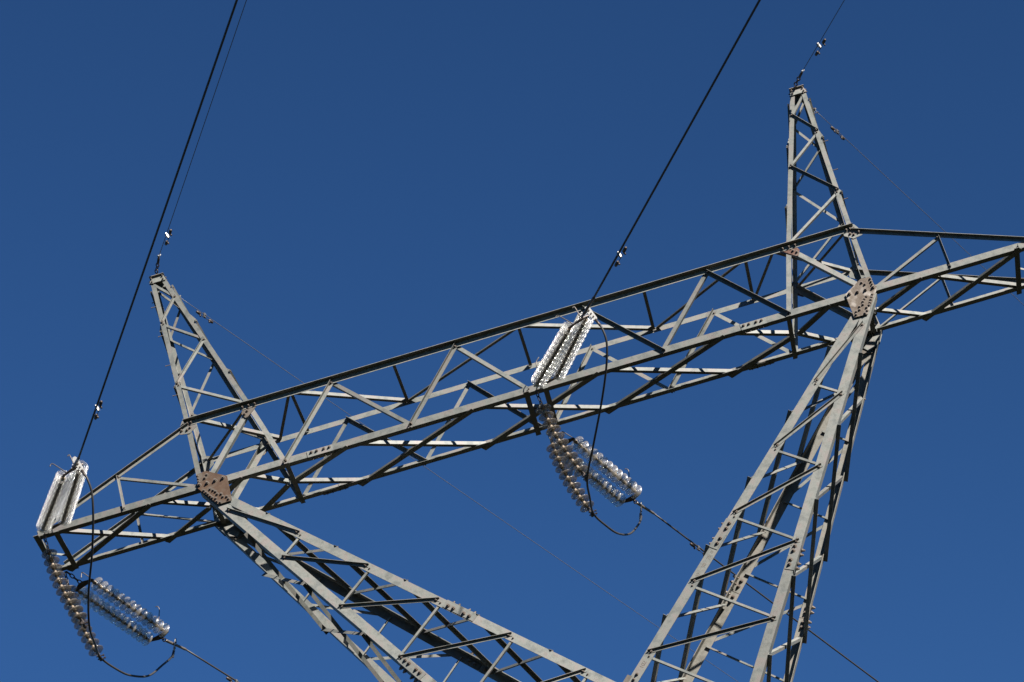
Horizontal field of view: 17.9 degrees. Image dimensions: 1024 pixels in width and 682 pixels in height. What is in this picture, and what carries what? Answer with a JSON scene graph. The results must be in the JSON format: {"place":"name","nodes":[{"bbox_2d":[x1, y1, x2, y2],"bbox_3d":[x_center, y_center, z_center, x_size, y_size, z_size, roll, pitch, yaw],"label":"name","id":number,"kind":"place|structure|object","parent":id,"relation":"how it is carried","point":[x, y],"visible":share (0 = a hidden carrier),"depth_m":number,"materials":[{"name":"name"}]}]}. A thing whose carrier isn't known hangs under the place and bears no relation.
{"place":"outdoors","nodes":[
{"label":"outdoors","id":0,"kind":"place"},
{"bbox_2d":[0,0,1023,681],"label":"sky","id":1,"kind":"structure","parent":0,"point":[367,182],"materials":[{"name":"blue"}]},
{"label":"ground","id":2,"kind":"structure","parent":0,"visible":0},
{"bbox_2d":[33,85,1023,681],"bbox_3d":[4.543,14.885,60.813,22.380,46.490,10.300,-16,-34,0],"label":"lattice pylon","id":3,"kind":"object","parent":2,"relation":"on","point":[863,329],"visible":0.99,"depth_m":69.74,"materials":[{"name":"metal"}]},
{"bbox_2d":[40,501,62,534],"bbox_3d":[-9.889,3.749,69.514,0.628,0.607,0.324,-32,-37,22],"label":"tower yoke","id":4,"kind":"object","parent":3,"relation":"attached to","point":[47,529],"visible":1,"depth_m":69.42,"materials":[{"name":"metal"}]},
{"bbox_2d":[41,477,64,529],"bbox_3d":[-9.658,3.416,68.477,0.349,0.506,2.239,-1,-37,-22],"label":"insulator string","id":5,"kind":"object","parent":4,"relation":"attached to","point":[51,506],"visible":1,"depth_m":68.46,"materials":[{"name":"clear glass"}]},
{"bbox_2d":[61,468,80,522],"bbox_3d":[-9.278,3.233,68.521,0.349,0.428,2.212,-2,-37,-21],"label":"insulator string","id":6,"kind":"object","parent":4,"relation":"attached to","point":[71,495],"visible":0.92,"depth_m":68.52,"materials":[{"name":"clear glass"}]},
{"bbox_2d":[49,454,85,477],"bbox_3d":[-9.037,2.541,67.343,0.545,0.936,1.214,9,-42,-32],"label":"dead end clamp","id":7,"kind":"object","parent":6,"relation":"attached to","point":[76,463],"visible":1,"depth_m":67.27,"materials":[{"name":"metal"}]},
{"bbox_2d":[78,0,237,457],"bbox_3d":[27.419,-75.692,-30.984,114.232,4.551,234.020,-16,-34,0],"label":"conductor","id":8,"kind":"object","parent":7,"relation":"attached to","point":[174,181],"visible":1,"depth_m":60.20,"materials":[{"name":"metal"}]},
{"bbox_2d":[94,400,102,419],"bbox_3d":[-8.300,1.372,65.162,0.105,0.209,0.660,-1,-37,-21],"label":"vibration damper","id":9,"kind":"object","parent":8,"relation":"attached to","point":[96,416],"visible":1,"depth_m":65.15,"materials":[{"name":"metal"}]},
{"bbox_2d":[44,536,87,628],"bbox_3d":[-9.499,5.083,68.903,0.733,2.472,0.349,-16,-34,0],"label":"insulator string","id":10,"kind":"object","parent":3,"relation":"hanging from","point":[66,595],"visible":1,"depth_m":68.78,"materials":[{"name":"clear glass"}]},
{"bbox_2d":[66,571,93,591],"bbox_3d":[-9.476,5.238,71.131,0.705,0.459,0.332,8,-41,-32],"label":"tower yoke","id":11,"kind":"object","parent":3,"relation":"hanging from","point":[81,584],"visible":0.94,"depth_m":71.06,"materials":[{"name":"metal"}]},
{"bbox_2d":[78,590,147,639],"bbox_3d":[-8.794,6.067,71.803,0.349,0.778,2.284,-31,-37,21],"label":"insulator string","id":12,"kind":"object","parent":11,"relation":"hanging from","point":[113,615],"visible":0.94,"depth_m":71.78,"materials":[{"name":"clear glass"}]},
{"bbox_2d":[92,581,164,631],"bbox_3d":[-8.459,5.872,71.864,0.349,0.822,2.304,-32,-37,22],"label":"insulator string","id":13,"kind":"object","parent":11,"relation":"attached to","point":[123,602],"visible":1,"depth_m":71.82,"materials":[{"name":"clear glass"}]},
{"bbox_2d":[147,606,186,657],"bbox_3d":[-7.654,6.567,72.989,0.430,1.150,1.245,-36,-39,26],"label":"dead end clamp","id":14,"kind":"object","parent":13,"relation":"attached to","point":[162,636],"visible":1,"depth_m":72.75,"materials":[{"name":"metal"}]},
{"bbox_2d":[186,649,238,681],"bbox_3d":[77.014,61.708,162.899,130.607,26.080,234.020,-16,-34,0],"label":"conductor","id":15,"kind":"object","parent":14,"relation":"attached to","point":[203,660],"visible":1,"depth_m":73.90,"materials":[{"name":"metal"}]},
{"bbox_2d":[64,571,105,660],"bbox_3d":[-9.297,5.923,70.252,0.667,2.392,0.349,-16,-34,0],"label":"insulator string","id":16,"kind":"object","parent":3,"relation":"hanging from","point":[70,594],"visible":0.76,"depth_m":70.14,"materials":[{"name":"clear glass"}]},
{"bbox_2d":[85,474,173,677],"bbox_3d":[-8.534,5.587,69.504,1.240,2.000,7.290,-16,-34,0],"label":"jumper cable","id":17,"kind":"object","parent":16,"relation":"hanging from","point":[88,612],"visible":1,"depth_m":67.97,"materials":[{"name":"metal"}]},
{"bbox_2d":[155,254,160,273],"bbox_3d":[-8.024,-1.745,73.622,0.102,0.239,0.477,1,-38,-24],"label":"earth wire clamp","id":18,"kind":"object","parent":3,"relation":"attached to","point":[157,263],"visible":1,"depth_m":73.60,"materials":[{"name":"metal"}]},
{"bbox_2d":[159,0,246,254],"bbox_3d":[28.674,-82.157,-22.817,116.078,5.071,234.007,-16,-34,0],"label":"earth wire","id":19,"kind":"object","parent":18,"relation":"attached to","point":[204,123],"visible":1,"depth_m":69.86,"materials":[{"name":"metal"}]},
{"bbox_2d":[165,229,171,244],"bbox_3d":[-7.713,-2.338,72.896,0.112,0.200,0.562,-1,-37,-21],"label":"vibration damper","id":20,"kind":"object","parent":19,"relation":"attached to","point":[168,236],"visible":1,"depth_m":72.88,"materials":[{"name":"metal"}]},
{"bbox_2d":[534,357,556,389],"bbox_3d":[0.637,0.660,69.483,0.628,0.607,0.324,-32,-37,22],"label":"tower yoke","id":21,"kind":"object","parent":3,"relation":"attached to","point":[541,384],"visible":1,"depth_m":69.39,"materials":[{"name":"metal"}]},
{"bbox_2d":[535,328,570,385],"bbox_3d":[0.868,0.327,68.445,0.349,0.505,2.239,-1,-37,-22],"label":"insulator string","id":22,"kind":"object","parent":21,"relation":"attached to","point":[555,352],"visible":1,"depth_m":68.42,"materials":[{"name":"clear glass"}]},
{"bbox_2d":[555,297,600,328],"bbox_3d":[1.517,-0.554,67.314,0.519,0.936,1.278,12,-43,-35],"label":"dead end clamp","id":23,"kind":"object","parent":22,"relation":"attached to","point":[589,312],"visible":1,"depth_m":67.20,"materials":[{"name":"metal"}]},
{"bbox_2d":[593,0,760,297],"bbox_3d":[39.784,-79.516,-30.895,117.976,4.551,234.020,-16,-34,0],"label":"conductor","id":24,"kind":"object","parent":23,"relation":"attached to","point":[683,137],"visible":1,"depth_m":62.78,"materials":[{"name":"metal"}]},
{"bbox_2d":[614,246,626,266],"bbox_3d":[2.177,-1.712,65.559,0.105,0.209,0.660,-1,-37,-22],"label":"vibration damper","id":25,"kind":"object","parent":24,"relation":"attached to","point":[620,255],"visible":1,"depth_m":65.55,"materials":[{"name":"metal"}]},
{"bbox_2d":[555,319,586,377],"bbox_3d":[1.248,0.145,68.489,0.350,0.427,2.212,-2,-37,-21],"label":"insulator string","id":26,"kind":"object","parent":21,"relation":"attached to","point":[568,352],"visible":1,"depth_m":68.48,"materials":[{"name":"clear glass"}]},
{"bbox_2d":[548,429,574,450],"bbox_3d":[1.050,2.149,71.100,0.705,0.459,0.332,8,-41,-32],"label":"tower yoke","id":27,"kind":"object","parent":3,"relation":"hanging from","point":[566,442],"visible":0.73,"depth_m":71.06,"materials":[{"name":"metal"}]},
{"bbox_2d":[559,449,619,500],"bbox_3d":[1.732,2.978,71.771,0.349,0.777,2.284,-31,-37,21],"label":"insulator string","id":28,"kind":"object","parent":27,"relation":"hanging from","point":[599,483],"visible":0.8,"depth_m":71.91,"materials":[{"name":"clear glass"}]},
{"bbox_2d":[619,468,654,519],"bbox_3d":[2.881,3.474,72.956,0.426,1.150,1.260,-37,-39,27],"label":"dead end clamp","id":29,"kind":"object","parent":28,"relation":"attached to","point":[632,497],"visible":1,"depth_m":72.66,"materials":[{"name":"metal"}]},
{"bbox_2d":[654,514,878,681],"bbox_3d":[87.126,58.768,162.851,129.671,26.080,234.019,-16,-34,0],"label":"conductor","id":30,"kind":"object","parent":29,"relation":"attached to","point":[733,573],"visible":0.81,"depth_m":75.87,"materials":[{"name":"metal"}]},
{"bbox_2d":[690,543,703,554],"bbox_3d":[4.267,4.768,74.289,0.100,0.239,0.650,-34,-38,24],"label":"vibration damper","id":31,"kind":"object","parent":30,"relation":"attached to","point":[694,547],"visible":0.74,"depth_m":74.25,"materials":[{"name":"metal"}]},
{"bbox_2d":[573,440,636,492],"bbox_3d":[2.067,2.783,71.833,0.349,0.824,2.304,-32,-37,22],"label":"insulator string","id":32,"kind":"object","parent":27,"relation":"attached to","point":[610,470],"visible":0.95,"depth_m":71.81,"materials":[{"name":"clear glass"}]},
{"bbox_2d":[536,391,591,481],"bbox_3d":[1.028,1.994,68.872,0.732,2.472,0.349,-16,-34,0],"label":"insulator string","id":33,"kind":"object","parent":3,"relation":"hanging from","point":[560,443],"visible":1,"depth_m":68.76,"materials":[{"name":"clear glass"}]},
{"bbox_2d":[586,325,641,535],"bbox_3d":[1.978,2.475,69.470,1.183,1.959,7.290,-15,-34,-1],"label":"jumper cable","id":34,"kind":"object","parent":33,"relation":"hanging from","point":[589,463],"visible":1,"depth_m":67.84,"materials":[{"name":"metal"}]},
{"bbox_2d":[547,430,596,516],"bbox_3d":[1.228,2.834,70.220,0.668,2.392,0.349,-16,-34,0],"label":"insulator string","id":35,"kind":"object","parent":3,"relation":"hanging from","point":[568,479],"visible":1,"depth_m":70.14,"materials":[{"name":"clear glass"}]},
{"bbox_2d":[794,70,803,85],"bbox_3d":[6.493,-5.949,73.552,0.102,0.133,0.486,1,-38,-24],"label":"earth wire clamp","id":36,"kind":"object","parent":3,"relation":"attached to","point":[799,77],"visible":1,"depth_m":73.54,"materials":[{"name":"metal"}]},
{"bbox_2d":[803,0,844,69],"bbox_3d":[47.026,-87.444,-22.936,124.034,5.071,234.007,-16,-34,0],"label":"earth wire","id":37,"kind":"object","parent":36,"relation":"attached to","point":[823,35],"visible":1,"depth_m":72.45,"materials":[{"name":"metal"}]},
{"bbox_2d":[815,39,825,55],"bbox_3d":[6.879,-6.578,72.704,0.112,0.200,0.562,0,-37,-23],"label":"vibration damper","id":38,"kind":"object","parent":37,"relation":"attached to","point":[820,46],"visible":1,"depth_m":72.69,"materials":[{"name":"metal"}]},
{"bbox_3d":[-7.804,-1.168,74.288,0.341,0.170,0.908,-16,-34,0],"label":"earth wire clamp","id":39,"kind":"object","parent":3,"relation":"attached to","visible":0},
{"bbox_2d":[180,297,737,681],"bbox_3d":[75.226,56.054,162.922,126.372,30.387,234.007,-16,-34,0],"label":"earth wire","id":40,"kind":"object","parent":39,"relation":"attached to","point":[453,486],"visible":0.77,"depth_m":81.28,"materials":[{"name":"metal"}]},
{"bbox_2d":[196,311,212,323],"bbox_3d":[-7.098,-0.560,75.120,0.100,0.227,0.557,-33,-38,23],"label":"vibration damper","id":41,"kind":"object","parent":40,"relation":"attached to","point":[204,316],"visible":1,"depth_m":75.12,"materials":[{"name":"metal"}]},
{"bbox_3d":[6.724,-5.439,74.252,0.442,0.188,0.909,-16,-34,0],"label":"earth wire clamp","id":42,"kind":"object","parent":3,"relation":"attached to","visible":0},
{"bbox_2d":[816,111,1019,301],"bbox_3d":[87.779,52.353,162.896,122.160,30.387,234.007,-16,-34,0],"label":"earth wire","id":43,"kind":"object","parent":42,"relation":"attached to","point":[909,198],"visible":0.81,"depth_m":77.08,"materials":[{"name":"metal"}]},
{"bbox_2d":[830,126,844,139],"bbox_3d":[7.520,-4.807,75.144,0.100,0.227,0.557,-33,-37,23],"label":"vibration damper","id":44,"kind":"object","parent":43,"relation":"attached to","point":[837,132],"visible":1,"depth_m":75.14,"materials":[{"name":"metal"}]}
]}

